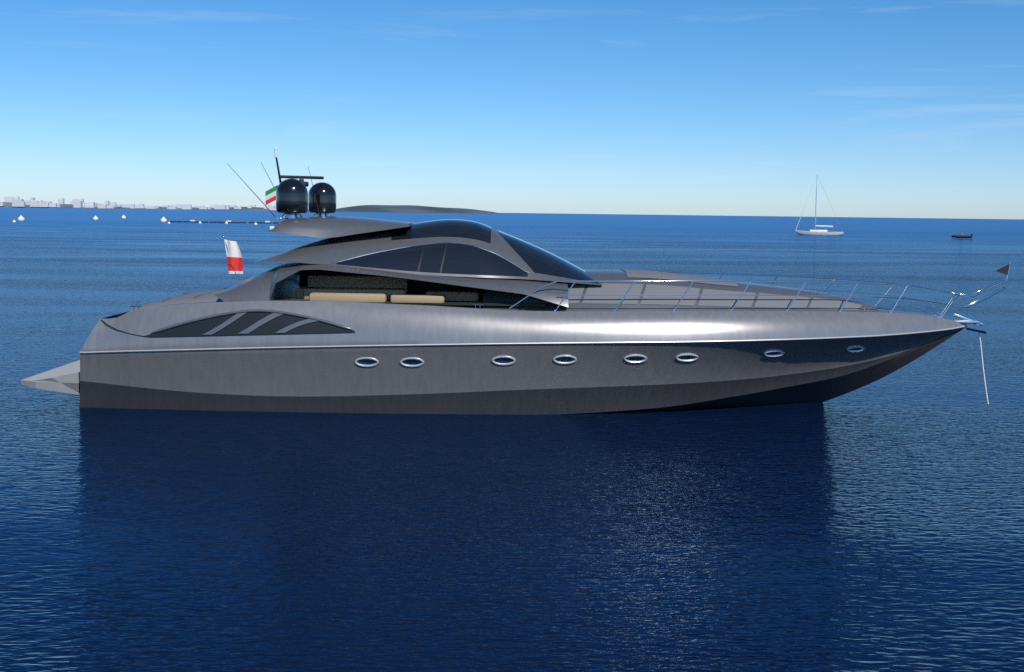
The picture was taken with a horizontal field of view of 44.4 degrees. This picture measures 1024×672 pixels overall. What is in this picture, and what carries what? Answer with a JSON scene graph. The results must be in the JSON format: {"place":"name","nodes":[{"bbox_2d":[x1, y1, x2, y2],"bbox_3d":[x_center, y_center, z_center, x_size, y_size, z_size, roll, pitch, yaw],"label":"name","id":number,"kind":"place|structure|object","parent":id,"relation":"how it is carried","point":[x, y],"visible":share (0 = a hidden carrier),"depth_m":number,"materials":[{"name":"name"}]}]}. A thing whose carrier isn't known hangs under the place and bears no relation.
{"place":"outdoors","nodes":[
{"label":"outdoors","id":0,"kind":"place"},
{"bbox_2d":[0,202,308,210],"bbox_3d":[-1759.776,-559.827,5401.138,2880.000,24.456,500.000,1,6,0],"label":"distant city skyline","id":1,"kind":"structure","parent":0,"point":[8,204],"depth_m":5204.17},
{"bbox_2d":[0,196,275,209],"bbox_3d":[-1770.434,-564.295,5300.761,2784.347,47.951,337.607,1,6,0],"label":"town buildings","id":2,"kind":"structure","parent":1,"relation":"on","point":[16,201],"depth_m":5218.64,"materials":[{"name":"white"}]},
{"bbox_2d":[336,205,562,214],"bbox_3d":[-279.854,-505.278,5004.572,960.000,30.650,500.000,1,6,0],"label":"island land","id":3,"kind":"structure","parent":0,"point":[397,208],"depth_m":4861.60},
{"bbox_2d":[0,207,1023,671],"bbox_3d":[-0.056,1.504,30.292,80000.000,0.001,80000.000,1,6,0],"label":"sea water","id":4,"kind":"structure","parent":0,"point":[874,527],"depth_m":19.38,"materials":[{"name":"blue liquid"}]},
{"bbox_2d":[17,216,24,220],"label":"boat","id":5,"kind":"object","parent":4,"relation":"in","point":[20,218],"visible":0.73,"depth_m":396.52,"materials":[{"name":"beige"}]},
{"bbox_2d":[167,220,278,222],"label":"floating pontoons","id":6,"kind":"object","parent":4,"relation":"on","point":[194,221],"visible":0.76,"depth_m":411.46,"materials":[{"name":"white rubber"}]},
{"bbox_2d":[21,147,1010,414],"bbox_3d":[0.420,-0.992,30.047,22.989,6.843,5.960,1,6,0],"label":"yacht","id":7,"kind":"object","parent":4,"relation":"on","point":[405,317],"visible":1,"depth_m":27.83,"materials":[{"name":"paint"}]},
{"bbox_2d":[795,176,843,234],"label":"sail boat","id":8,"kind":"object","parent":4,"relation":"on","point":[816,232],"visible":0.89,"depth_m":309.03,"materials":[{"name":"white"}]},
{"bbox_2d":[951,233,972,237],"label":"boat","id":9,"kind":"object","parent":4,"relation":"on","point":[961,235],"visible":0.98,"depth_m":280.37,"materials":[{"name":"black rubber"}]},
{"bbox_2d":[0,0,1023,218],"label":"sky","id":10,"kind":"structure","parent":0,"point":[898,108],"materials":[{"name":"blue"}]}
]}

